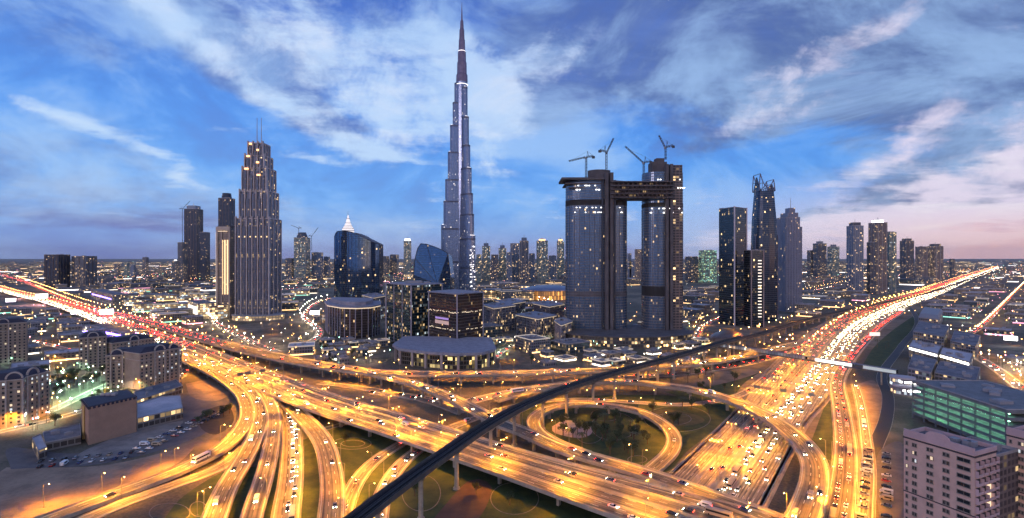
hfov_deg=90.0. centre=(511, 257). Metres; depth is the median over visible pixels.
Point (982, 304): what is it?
building
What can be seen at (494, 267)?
tower
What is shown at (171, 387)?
building
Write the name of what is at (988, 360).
paved shoulder
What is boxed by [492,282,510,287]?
building
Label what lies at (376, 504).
railway viaduct
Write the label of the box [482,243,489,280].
tower
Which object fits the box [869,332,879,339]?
road sign
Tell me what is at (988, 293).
building
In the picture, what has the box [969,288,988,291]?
building
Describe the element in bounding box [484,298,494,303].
building
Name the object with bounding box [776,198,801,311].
tower
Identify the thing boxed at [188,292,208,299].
building
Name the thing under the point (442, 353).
podium building
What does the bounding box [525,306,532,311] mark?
building
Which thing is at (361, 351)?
building
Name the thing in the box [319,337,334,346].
building
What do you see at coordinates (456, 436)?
median barrier
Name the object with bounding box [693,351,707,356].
building
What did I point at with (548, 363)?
building
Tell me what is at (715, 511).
bus
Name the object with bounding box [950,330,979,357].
building
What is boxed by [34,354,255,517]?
flyover
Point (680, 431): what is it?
garden kerb
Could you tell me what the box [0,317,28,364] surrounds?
apartment building
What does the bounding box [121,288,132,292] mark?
building
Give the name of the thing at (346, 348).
building
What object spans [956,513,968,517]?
window
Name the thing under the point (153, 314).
building
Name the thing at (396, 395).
paved shoulder
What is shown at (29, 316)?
building
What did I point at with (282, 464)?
paved shoulder
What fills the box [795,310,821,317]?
building
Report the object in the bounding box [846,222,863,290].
tower
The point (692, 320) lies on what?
building
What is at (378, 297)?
office building
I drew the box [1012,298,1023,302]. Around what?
building
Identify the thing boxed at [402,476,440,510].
garden kerb
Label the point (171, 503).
garden kerb
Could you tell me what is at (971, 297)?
building
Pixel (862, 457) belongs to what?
road marking
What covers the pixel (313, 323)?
paved shoulder
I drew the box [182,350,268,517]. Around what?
flyover
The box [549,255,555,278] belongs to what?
tower
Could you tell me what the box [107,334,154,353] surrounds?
apartment building
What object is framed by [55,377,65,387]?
leafy tree
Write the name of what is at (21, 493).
sand lot
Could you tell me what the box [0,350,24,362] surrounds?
windows
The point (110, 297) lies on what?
lit hall
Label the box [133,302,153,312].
building
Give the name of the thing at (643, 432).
leafy tree
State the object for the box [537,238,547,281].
tower
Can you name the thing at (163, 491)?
road marking
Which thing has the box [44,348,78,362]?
building
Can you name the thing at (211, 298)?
building
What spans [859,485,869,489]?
car
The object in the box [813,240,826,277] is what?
tower
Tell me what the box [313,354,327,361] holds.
building
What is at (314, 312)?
billboard
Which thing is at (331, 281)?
building
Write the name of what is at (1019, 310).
building
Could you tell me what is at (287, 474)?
road marking
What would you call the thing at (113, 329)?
lit hall
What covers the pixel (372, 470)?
kerb
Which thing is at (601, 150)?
tower crane
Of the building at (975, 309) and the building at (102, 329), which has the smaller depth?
the building at (102, 329)
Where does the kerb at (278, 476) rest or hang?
on the ground at (292, 329)
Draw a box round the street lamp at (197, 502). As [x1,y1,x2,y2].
[196,490,203,515]
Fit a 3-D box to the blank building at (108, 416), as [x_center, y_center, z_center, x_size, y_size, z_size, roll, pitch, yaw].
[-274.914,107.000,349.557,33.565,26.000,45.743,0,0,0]
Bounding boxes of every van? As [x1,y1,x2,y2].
[60,459,68,465]
[139,441,149,445]
[147,437,156,440]
[151,441,161,445]
[213,495,219,504]
[253,493,259,502]
[401,421,408,425]
[698,500,711,506]
[791,507,798,517]
[808,489,813,498]
[855,511,868,517]
[860,467,872,472]
[861,457,872,462]
[861,462,872,467]
[863,447,873,451]
[879,494,893,500]
[880,487,893,494]
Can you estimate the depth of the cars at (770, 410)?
367.29 m
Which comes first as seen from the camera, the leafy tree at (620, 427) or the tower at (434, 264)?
the leafy tree at (620, 427)
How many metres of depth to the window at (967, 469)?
193.94 m
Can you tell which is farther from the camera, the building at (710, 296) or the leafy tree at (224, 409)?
the building at (710, 296)
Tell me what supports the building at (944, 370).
on the ground at (292, 329)
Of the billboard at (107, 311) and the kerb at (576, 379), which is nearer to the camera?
the kerb at (576, 379)
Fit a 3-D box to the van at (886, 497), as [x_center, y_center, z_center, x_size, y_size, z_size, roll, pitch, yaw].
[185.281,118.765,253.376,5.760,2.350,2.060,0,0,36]
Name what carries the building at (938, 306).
on the ground at (292, 329)
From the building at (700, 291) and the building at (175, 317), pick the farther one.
the building at (700, 291)
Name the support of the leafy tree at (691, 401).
on the lawn at (718, 413)
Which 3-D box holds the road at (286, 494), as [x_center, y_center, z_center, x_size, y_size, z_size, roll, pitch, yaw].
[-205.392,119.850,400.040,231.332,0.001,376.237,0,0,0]
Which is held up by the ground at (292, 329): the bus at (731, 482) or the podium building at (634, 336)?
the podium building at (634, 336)
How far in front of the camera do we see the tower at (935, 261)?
2560.00 m
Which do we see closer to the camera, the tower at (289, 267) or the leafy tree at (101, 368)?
the leafy tree at (101, 368)
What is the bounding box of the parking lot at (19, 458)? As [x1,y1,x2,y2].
[6,395,231,468]
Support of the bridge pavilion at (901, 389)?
on the ground at (292, 329)
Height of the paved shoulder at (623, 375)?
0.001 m
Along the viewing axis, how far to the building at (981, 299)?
1295.83 m
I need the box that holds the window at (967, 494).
[956,489,970,497]
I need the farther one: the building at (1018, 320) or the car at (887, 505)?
the building at (1018, 320)
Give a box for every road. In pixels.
[0,368,191,432]
[28,340,66,348]
[50,383,105,410]
[80,446,239,517]
[211,285,333,351]
[271,400,302,517]
[301,298,329,341]
[318,381,465,412]
[326,423,344,428]
[346,442,404,514]
[372,346,802,404]
[373,426,456,517]
[451,375,770,427]
[496,300,564,357]
[693,286,832,337]
[827,312,902,517]
[851,384,875,517]
[872,303,917,447]
[968,285,1023,389]
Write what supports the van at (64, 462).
on the parking lot at (19, 458)
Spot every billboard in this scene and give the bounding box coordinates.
[5,298,15,304]
[35,294,47,300]
[70,310,80,316]
[99,309,113,316]
[310,310,318,314]
[1003,335,1017,344]
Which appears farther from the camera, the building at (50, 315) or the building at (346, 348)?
the building at (50, 315)
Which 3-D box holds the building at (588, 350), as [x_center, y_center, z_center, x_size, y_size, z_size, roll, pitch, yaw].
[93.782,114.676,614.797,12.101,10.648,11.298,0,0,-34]
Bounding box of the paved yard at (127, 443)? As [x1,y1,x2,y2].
[77,421,182,464]
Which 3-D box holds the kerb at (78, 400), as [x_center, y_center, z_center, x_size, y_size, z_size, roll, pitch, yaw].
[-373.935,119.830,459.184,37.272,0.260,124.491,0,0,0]
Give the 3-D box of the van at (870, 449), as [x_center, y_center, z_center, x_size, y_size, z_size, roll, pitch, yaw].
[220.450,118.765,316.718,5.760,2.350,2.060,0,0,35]
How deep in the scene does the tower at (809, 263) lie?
3125.41 m
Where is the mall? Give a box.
[523,285,564,300]
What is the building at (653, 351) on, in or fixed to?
on the ground at (292, 329)
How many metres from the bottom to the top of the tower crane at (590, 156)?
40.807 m
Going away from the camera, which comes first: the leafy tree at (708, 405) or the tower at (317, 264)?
the leafy tree at (708, 405)
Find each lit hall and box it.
[90,323,147,336]
[91,289,127,304]
[188,300,215,318]
[208,302,226,319]
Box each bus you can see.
[191,451,210,462]
[288,504,294,517]
[290,449,294,459]
[511,387,523,392]
[704,505,732,517]
[726,476,736,488]
[732,463,741,475]
[756,438,763,447]
[828,506,836,517]
[847,443,851,452]
[862,418,865,426]
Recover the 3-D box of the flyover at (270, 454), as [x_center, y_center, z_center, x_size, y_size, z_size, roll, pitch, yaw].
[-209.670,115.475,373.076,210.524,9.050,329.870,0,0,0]
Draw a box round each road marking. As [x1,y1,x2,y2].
[79,445,239,517]
[273,399,301,517]
[347,444,405,508]
[376,347,801,401]
[377,428,455,513]
[455,377,767,425]
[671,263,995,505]
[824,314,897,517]
[852,385,873,515]
[969,281,1023,384]
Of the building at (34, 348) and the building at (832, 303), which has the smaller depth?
the building at (34, 348)
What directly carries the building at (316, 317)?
on the ground at (292, 329)
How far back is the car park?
279.07 m
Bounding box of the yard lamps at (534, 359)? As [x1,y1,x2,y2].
[4,262,1023,429]
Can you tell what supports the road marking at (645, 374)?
on the road at (485, 397)
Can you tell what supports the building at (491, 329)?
on the ground at (292, 329)
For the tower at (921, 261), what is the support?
on the ground at (292, 329)
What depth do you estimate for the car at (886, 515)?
235.91 m
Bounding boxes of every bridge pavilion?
[889,374,915,391]
[892,383,919,395]
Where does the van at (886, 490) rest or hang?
on the car park
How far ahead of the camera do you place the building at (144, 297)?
1380.51 m
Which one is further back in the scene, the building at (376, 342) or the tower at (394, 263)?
the tower at (394, 263)
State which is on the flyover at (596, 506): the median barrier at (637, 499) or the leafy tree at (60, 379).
the median barrier at (637, 499)
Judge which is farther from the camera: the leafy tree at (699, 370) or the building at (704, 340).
the building at (704, 340)
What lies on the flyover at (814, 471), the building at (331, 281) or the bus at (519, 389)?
the bus at (519, 389)
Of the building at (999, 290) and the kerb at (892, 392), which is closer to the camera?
the kerb at (892, 392)
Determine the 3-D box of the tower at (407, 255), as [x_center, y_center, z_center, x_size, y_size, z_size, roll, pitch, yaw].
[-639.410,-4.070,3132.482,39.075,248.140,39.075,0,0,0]
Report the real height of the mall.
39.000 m
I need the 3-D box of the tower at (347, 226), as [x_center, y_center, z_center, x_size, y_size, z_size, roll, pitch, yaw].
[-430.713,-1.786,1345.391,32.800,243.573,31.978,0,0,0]
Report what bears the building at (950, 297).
on the ground at (292, 329)
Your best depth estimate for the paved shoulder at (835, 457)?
333.02 m
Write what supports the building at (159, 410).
on the ground at (292, 329)
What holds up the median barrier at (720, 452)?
on the highway
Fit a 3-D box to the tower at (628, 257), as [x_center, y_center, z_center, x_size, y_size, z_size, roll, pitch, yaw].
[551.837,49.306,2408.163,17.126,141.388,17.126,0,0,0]
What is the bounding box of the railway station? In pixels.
[709,330,742,352]
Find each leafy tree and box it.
[49,413,61,425]
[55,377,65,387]
[64,374,72,379]
[69,370,78,375]
[92,372,101,381]
[98,364,105,374]
[200,409,211,421]
[218,405,228,416]
[226,403,232,413]
[340,432,349,439]
[413,483,418,495]
[472,481,481,493]
[505,491,514,504]
[558,413,568,422]
[558,423,567,435]
[572,418,582,434]
[581,421,591,437]
[591,411,600,424]
[592,422,598,435]
[597,425,606,440]
[602,422,608,437]
[604,438,615,454]
[610,408,619,422]
[612,430,621,441]
[616,416,622,423]
[616,423,624,431]
[619,436,629,449]
[627,425,635,436]
[628,440,638,455]
[641,430,647,438]
[644,433,650,443]
[649,401,657,411]
[669,414,677,424]
[674,411,681,424]
[687,396,695,409]
[694,368,701,377]
[704,403,711,412]
[730,372,738,382]
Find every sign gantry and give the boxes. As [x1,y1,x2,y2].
[233,372,247,383]
[243,367,283,374]
[745,385,824,405]
[807,328,865,332]
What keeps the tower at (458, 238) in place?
on the ground at (292, 329)
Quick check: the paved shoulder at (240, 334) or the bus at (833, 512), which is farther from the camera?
the paved shoulder at (240, 334)
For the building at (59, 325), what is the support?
on the ground at (292, 329)
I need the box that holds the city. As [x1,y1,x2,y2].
[0,261,1023,296]
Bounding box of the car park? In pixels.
[876,441,903,517]
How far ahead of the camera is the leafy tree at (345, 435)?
328.00 m
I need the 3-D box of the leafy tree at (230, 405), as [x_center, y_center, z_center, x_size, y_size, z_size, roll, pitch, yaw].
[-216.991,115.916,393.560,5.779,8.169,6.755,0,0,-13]
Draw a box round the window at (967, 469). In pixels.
[956,464,970,472]
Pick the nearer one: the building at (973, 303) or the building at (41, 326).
the building at (41, 326)
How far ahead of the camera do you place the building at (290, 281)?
2289.88 m
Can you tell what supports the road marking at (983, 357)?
on the road at (1006, 376)
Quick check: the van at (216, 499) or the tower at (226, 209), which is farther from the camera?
the tower at (226, 209)
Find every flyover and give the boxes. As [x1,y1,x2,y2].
[0,273,805,385]
[0,286,781,517]
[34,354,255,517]
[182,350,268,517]
[208,363,281,517]
[277,401,345,517]
[310,362,791,517]
[492,379,830,517]
[526,401,681,470]
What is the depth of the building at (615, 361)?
572.14 m
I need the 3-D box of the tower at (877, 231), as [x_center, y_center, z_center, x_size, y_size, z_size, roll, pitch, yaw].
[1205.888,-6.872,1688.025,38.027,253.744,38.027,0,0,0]
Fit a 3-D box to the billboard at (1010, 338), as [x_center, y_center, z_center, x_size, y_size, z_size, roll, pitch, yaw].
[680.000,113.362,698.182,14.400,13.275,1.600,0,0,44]
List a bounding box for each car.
[104,492,116,496]
[608,503,618,508]
[628,514,638,517]
[666,510,676,515]
[673,491,682,496]
[678,480,687,485]
[683,508,693,512]
[739,506,750,511]
[857,504,868,508]
[858,497,868,502]
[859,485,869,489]
[859,491,869,495]
[880,503,891,507]
[880,513,892,517]
[881,478,891,482]
[881,484,891,488]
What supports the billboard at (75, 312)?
on the ground at (292, 329)
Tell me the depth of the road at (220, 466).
264.45 m
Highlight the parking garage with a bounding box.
[912,380,1023,444]
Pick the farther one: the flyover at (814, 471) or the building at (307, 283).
the building at (307, 283)
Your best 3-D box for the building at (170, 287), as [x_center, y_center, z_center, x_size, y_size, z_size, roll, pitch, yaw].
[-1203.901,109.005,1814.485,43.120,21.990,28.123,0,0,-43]
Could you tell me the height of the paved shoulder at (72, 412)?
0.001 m
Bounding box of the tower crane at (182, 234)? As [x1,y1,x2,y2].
[179,202,188,265]
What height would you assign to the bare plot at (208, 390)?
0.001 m
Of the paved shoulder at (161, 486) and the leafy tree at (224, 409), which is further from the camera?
the leafy tree at (224, 409)
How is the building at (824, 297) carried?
on the ground at (292, 329)
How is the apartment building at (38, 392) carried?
on the ground at (292, 329)
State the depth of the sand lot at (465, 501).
250.57 m
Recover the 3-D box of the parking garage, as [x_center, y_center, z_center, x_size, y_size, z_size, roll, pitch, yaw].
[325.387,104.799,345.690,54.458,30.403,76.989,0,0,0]
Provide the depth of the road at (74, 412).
376.33 m
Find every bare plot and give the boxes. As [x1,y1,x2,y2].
[186,379,228,400]
[200,405,233,434]
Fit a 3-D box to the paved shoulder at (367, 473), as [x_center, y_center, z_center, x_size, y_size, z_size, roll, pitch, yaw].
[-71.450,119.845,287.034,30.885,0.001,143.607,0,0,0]
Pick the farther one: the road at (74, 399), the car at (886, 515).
the road at (74, 399)
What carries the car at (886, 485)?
on the car park
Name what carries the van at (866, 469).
on the road at (865, 433)
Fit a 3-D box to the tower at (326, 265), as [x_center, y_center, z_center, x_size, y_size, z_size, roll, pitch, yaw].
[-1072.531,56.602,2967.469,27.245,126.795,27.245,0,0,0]
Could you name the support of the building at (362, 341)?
on the ground at (292, 329)
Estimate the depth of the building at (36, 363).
539.35 m
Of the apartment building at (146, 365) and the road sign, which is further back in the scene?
the road sign
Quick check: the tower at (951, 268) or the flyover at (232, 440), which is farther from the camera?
the tower at (951, 268)
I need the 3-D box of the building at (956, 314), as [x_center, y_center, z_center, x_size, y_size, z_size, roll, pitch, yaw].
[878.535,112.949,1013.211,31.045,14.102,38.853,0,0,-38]
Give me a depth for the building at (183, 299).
1376.54 m
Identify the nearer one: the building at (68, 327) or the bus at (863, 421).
the bus at (863, 421)
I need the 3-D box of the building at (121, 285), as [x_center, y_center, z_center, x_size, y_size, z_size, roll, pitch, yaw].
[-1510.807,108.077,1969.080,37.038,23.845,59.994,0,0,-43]
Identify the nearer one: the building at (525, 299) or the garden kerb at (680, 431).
the garden kerb at (680, 431)
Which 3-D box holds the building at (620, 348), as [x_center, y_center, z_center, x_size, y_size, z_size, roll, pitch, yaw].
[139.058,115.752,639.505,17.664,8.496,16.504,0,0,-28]
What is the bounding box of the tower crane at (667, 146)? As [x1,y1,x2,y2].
[658,136,674,159]
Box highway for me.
[669,262,1002,503]
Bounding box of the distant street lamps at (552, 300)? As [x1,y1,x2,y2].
[6,268,1023,354]
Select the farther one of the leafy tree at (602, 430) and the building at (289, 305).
the building at (289, 305)
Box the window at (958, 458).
[956,456,970,464]
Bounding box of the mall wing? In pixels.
[482,289,534,300]
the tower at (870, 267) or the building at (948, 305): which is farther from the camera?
the tower at (870, 267)
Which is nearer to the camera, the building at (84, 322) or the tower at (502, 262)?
the building at (84, 322)
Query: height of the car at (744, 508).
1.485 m
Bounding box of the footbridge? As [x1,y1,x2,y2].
[720,344,897,384]
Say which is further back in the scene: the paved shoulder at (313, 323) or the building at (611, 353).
the paved shoulder at (313, 323)
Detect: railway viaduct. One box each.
[343,335,746,517]
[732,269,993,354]
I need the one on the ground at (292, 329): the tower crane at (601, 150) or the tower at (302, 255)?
the tower at (302, 255)
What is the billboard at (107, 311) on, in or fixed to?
on the ground at (292, 329)
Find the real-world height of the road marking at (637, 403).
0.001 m
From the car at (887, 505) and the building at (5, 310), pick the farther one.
the building at (5, 310)
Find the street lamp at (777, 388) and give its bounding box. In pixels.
[773,376,781,403]
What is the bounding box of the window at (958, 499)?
[956,497,970,505]
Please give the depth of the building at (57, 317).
953.17 m
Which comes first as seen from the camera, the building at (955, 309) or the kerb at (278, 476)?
the kerb at (278, 476)
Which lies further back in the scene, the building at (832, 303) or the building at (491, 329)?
the building at (832, 303)
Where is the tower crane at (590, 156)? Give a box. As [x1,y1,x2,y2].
[569,151,594,176]
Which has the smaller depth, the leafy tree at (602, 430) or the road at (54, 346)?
the leafy tree at (602, 430)
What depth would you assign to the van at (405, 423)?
341.06 m
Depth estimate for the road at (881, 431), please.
431.90 m
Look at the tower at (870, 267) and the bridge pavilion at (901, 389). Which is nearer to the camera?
the bridge pavilion at (901, 389)
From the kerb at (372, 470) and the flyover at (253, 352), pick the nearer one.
the kerb at (372, 470)
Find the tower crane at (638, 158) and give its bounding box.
[625,146,652,173]
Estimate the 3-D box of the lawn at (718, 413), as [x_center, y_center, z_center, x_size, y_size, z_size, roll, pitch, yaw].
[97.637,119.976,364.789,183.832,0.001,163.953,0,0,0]
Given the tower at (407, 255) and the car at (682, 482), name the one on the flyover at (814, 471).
the car at (682, 482)
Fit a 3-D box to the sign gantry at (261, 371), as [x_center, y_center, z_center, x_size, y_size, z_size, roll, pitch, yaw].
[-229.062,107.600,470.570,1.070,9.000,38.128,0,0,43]
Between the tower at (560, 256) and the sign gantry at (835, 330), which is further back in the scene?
the tower at (560, 256)
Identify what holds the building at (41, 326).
on the ground at (292, 329)
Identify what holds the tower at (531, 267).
on the ground at (292, 329)
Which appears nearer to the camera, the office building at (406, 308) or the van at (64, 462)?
the van at (64, 462)
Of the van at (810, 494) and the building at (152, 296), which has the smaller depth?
the van at (810, 494)
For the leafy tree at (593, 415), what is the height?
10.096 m
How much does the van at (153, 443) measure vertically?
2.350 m
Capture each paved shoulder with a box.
[1,369,189,432]
[50,385,101,410]
[78,445,240,517]
[211,287,300,350]
[272,420,302,517]
[302,299,327,341]
[321,382,465,413]
[346,442,404,510]
[369,346,804,402]
[376,426,456,517]
[450,375,771,426]
[670,262,1003,507]
[693,284,843,336]
[824,312,903,517]
[852,385,874,517]
[967,282,1023,387]
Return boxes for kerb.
[0,368,190,433]
[51,384,105,409]
[76,445,237,517]
[149,503,189,517]
[209,283,383,350]
[270,430,303,517]
[318,381,456,414]
[346,441,405,508]
[371,346,805,406]
[373,425,458,517]
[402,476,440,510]
[450,375,772,426]
[490,482,538,514]
[644,406,710,431]
[669,285,935,506]
[829,312,904,511]
[851,386,876,517]
[867,306,918,447]
[968,289,1023,387]
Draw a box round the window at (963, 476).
[956,472,970,480]
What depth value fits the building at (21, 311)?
1049.91 m
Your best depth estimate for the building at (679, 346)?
660.56 m
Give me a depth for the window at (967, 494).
194.13 m
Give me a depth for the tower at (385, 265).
3490.91 m
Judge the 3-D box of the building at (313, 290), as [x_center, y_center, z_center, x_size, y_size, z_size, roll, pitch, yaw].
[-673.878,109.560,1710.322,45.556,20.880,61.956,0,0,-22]
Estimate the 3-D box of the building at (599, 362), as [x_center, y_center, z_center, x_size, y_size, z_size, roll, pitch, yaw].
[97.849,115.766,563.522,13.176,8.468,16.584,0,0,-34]
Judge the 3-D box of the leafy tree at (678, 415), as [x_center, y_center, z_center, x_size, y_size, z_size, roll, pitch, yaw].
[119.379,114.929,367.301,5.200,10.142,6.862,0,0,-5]
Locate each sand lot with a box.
[0,441,197,517]
[435,479,491,517]
[653,409,703,425]
[857,380,881,432]
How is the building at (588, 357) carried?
on the ground at (292, 329)
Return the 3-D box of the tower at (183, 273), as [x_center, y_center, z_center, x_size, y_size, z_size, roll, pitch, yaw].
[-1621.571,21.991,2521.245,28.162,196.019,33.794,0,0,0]
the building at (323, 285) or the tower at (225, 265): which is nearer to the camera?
the tower at (225, 265)
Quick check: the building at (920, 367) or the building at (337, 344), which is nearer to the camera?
the building at (920, 367)
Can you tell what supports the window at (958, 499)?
in the apartment building at (948, 475)
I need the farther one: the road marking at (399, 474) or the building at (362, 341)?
the building at (362, 341)
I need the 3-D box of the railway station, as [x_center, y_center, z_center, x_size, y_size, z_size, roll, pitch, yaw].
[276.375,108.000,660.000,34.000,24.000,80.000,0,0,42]
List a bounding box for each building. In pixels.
[0,307,13,313]
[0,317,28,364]
[0,369,26,427]
[7,366,50,421]
[10,359,49,369]
[11,307,17,314]
[17,307,31,315]
[25,313,45,318]
[28,319,46,327]
[28,327,37,335]
[28,343,40,355]
[30,321,46,332]
[32,433,46,460]
[33,316,48,324]
[40,307,58,313]
[43,423,80,450]
[44,308,58,312]
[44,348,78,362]
[46,312,59,319]
[53,314,70,321]
[55,284,66,289]
[56,321,73,332]
[57,330,82,339]
[58,317,81,321]
[59,332,83,343]
[62,324,82,330]
[74,320,89,324]
[78,331,106,369]
[81,389,136,444]
[82,325,89,331]
[87,327,105,332]
[100,283,117,289]
[105,346,133,388]
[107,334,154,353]
[114,282,125,288]
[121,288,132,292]
[123,342,182,389]
[124,299,139,305]
[128,294,137,298]
[129,283,149,288]
[129,288,143,294]
[132,296,150,301]
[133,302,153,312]
[133,379,182,402]
[137,395,182,429]
[140,294,154,298]
[142,299,155,303]
[150,282,173,287]
[150,308,165,311]
[150,311,163,318]
[152,303,178,308]
[155,294,176,301]
[157,311,188,322]
[164,285,179,291]
[164,307,192,314]
[173,302,187,307]
[175,296,193,301]
[180,290,197,296]
[182,315,203,324]
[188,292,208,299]
[202,296,215,301]
[282,293,294,299]
[282,298,291,300]
[282,301,297,310]
[284,279,297,283]
[288,341,314,356]
[291,289,309,295]
[303,282,318,285]
[303,287,317,293]
[312,283,330,287]
[313,315,319,320]
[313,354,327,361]
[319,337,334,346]
[321,347,334,355]
[324,297,380,338]
[327,279,333,283]
[331,350,346,361]
[333,341,345,350]
[336,345,351,353]
[337,354,348,364]
[341,337,355,345]
[348,340,358,348]
[356,347,367,356]
[357,339,372,346]
[360,343,376,352]
[362,293,384,318]
[368,340,379,349]
[374,338,389,346]
[383,276,389,281]
[385,280,443,340]
[392,336,495,370]
[427,289,484,338]
[475,285,496,290]
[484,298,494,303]
[484,302,515,331]
[484,322,502,337]
[490,281,512,284]
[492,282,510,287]
[492,337,506,344]
[495,298,525,323]
[496,289,520,299]
[500,282,519,286]
[501,286,519,289]
[505,336,512,342]
[512,285,529,287]
[514,298,528,301]
[515,311,556,337]
[515,334,549,354]
[525,302,532,307]
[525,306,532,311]
[533,300,564,317]
[540,349,553,358]
[540,359,556,366]
[545,279,561,282]
[548,283,564,285]
[550,338,590,353]
[553,354,576,362]
[554,317,572,338]
[566,325,693,347]
[583,348,596,353]
[583,353,606,362]
[591,358,610,366]
[601,350,620,357]
[606,357,625,365]
[614,346,632,350]
[617,349,636,358]
[626,354,646,363]
[627,278,640,285]
[646,347,661,355]
[659,352,674,356]
[672,342,684,350]
[679,357,695,361]
[680,340,700,349]
[683,289,696,294]
[683,294,704,303]
[683,307,703,318]
[684,292,703,294]
[687,303,712,314]
[688,318,697,323]
[690,289,703,292]
[691,337,710,345]
[693,299,713,309]
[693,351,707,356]
[698,287,714,293]
[699,294,714,301]
[707,290,718,299]
[795,302,814,310]
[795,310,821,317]
[802,290,813,294]
[802,295,827,298]
[805,281,822,286]
[815,305,822,309]
[819,299,844,307]
[820,296,839,298]
[824,287,842,292]
[824,292,840,296]
[827,290,843,296]
[844,290,864,297]
[851,293,869,301]
[903,427,999,517]
[908,353,936,392]
[909,340,940,365]
[913,320,948,348]
[918,307,942,323]
[921,300,941,305]
[926,304,946,308]
[928,303,950,307]
[934,361,979,379]
[938,294,956,300]
[940,347,972,365]
[942,307,967,311]
[943,310,970,319]
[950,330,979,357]
[954,288,968,293]
[956,306,980,312]
[961,292,981,296]
[963,300,979,306]
[965,295,984,300]
[967,436,1017,517]
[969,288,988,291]
[969,291,994,295]
[976,297,988,304]
[979,285,993,288]
[980,302,985,306]
[983,288,1005,292]
[983,327,1011,336]
[1004,312,1023,319]
[1005,354,1023,366]
[1005,425,1023,517]
[1007,303,1023,311]
[1011,318,1023,324]
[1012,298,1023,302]
[1015,309,1023,312]
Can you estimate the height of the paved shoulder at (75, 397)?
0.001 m
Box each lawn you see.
[166,425,606,517]
[520,395,735,471]
[667,367,767,396]
[812,401,832,469]
[860,314,918,369]
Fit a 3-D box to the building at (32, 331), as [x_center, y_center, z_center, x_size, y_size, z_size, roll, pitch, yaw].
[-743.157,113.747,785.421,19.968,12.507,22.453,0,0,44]
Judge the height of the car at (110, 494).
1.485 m
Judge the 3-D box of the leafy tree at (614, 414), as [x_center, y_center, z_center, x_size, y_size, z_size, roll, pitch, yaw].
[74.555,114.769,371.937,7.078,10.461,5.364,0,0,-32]
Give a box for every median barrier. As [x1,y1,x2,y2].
[1,288,702,517]
[2,290,657,517]
[5,288,740,517]
[693,263,997,482]
[709,268,992,488]
[728,264,1000,494]
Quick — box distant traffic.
[0,266,1023,426]
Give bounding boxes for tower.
[44,254,69,287]
[71,256,96,287]
[114,263,120,275]
[124,262,129,276]
[130,264,136,277]
[142,257,148,277]
[172,259,178,281]
[178,242,187,281]
[184,204,202,280]
[199,232,209,280]
[216,226,234,317]
[218,193,234,230]
[231,118,285,320]
[285,258,293,278]
[294,232,309,278]
[311,252,322,278]
[324,256,329,274]
[334,231,382,297]
[342,215,353,231]
[383,256,388,274]
[390,254,398,273]
[404,236,410,273]
[413,243,454,289]
[441,8,475,290]
[476,254,481,281]
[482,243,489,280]
[491,254,497,280]
[499,242,505,280]
[507,252,511,280]
[510,243,519,281]
[520,238,528,282]
[529,253,534,281]
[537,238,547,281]
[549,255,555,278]
[557,237,563,279]
[559,169,626,329]
[627,253,630,277]
[629,260,634,277]
[635,249,640,280]
[641,158,684,329]
[685,256,697,281]
[699,250,716,282]
[719,206,747,325]
[744,249,763,326]
[751,173,777,321]
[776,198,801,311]
[807,250,812,276]
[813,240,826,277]
[827,244,838,275]
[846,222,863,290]
[867,241,874,294]
[868,219,886,293]
[887,231,896,292]
[900,238,913,278]
[915,246,927,276]
[928,244,942,280]
[949,259,954,277]
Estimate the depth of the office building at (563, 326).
713.15 m
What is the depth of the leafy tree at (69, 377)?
484.30 m
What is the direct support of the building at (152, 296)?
on the ground at (292, 329)
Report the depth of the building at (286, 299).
1330.87 m
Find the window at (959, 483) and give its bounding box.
[956,480,970,489]
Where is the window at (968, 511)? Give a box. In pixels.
[956,505,970,514]
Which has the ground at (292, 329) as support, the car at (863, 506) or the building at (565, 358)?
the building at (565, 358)
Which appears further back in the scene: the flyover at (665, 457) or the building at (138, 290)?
the building at (138, 290)
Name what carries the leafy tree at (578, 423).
on the lawn at (718, 413)
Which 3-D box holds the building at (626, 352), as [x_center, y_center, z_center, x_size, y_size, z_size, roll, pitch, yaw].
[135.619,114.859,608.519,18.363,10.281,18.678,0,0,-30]
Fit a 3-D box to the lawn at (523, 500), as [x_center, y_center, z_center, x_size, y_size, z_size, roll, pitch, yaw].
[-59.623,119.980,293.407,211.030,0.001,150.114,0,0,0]
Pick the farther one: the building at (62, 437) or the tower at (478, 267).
the tower at (478, 267)
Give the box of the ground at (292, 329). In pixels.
[0,259,1023,517]
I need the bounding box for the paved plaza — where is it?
[552,420,591,437]
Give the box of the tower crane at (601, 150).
[598,138,613,168]
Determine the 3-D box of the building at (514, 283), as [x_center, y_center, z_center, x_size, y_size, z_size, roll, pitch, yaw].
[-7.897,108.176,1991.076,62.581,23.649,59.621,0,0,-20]

